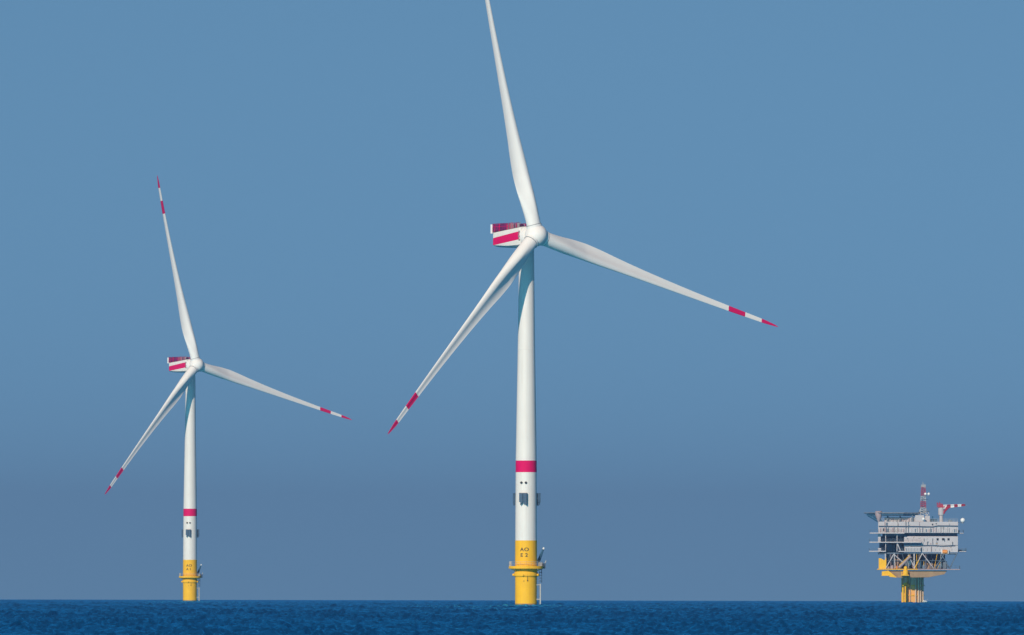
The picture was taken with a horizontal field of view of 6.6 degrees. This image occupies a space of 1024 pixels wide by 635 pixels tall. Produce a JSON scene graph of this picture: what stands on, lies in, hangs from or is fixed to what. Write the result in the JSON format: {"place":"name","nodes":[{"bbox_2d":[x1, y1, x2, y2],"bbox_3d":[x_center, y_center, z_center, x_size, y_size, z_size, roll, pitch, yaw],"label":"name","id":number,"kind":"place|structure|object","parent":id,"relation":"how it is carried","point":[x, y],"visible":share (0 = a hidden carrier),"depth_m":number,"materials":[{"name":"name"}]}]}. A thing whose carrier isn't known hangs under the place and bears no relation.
{"place":"outdoors","nodes":[
{"label":"outdoors","id":0,"kind":"place"},
{"bbox_2d":[0,599,1023,634],"bbox_3d":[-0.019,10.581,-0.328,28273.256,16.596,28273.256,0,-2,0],"label":"sea","id":1,"kind":"structure","parent":0,"point":[282,617],"depth_m":978.15,"materials":[{"name":"liquid"}]},
{"bbox_2d":[105,175,351,600],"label":"wind turbine","id":2,"kind":"object","parent":1,"relation":"in","point":[192,365],"visible":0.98,"depth_m":3558.03,"materials":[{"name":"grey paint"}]},
{"bbox_2d":[388,0,777,604],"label":"wind turbine","id":3,"kind":"object","parent":1,"relation":"in","point":[529,236],"visible":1,"depth_m":2271.61,"materials":[{"name":"white metal"}]},
{"bbox_2d":[865,485,966,601],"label":"offshore substation","id":4,"kind":"object","parent":1,"relation":"in","point":[899,537],"visible":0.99,"depth_m":3584.01,"materials":[{"name":"grey paint"}]},
{"bbox_2d":[0,0,1023,600],"label":"sky","id":5,"kind":"structure","parent":0,"point":[846,177],"materials":[{"name":"blue"}]}
]}

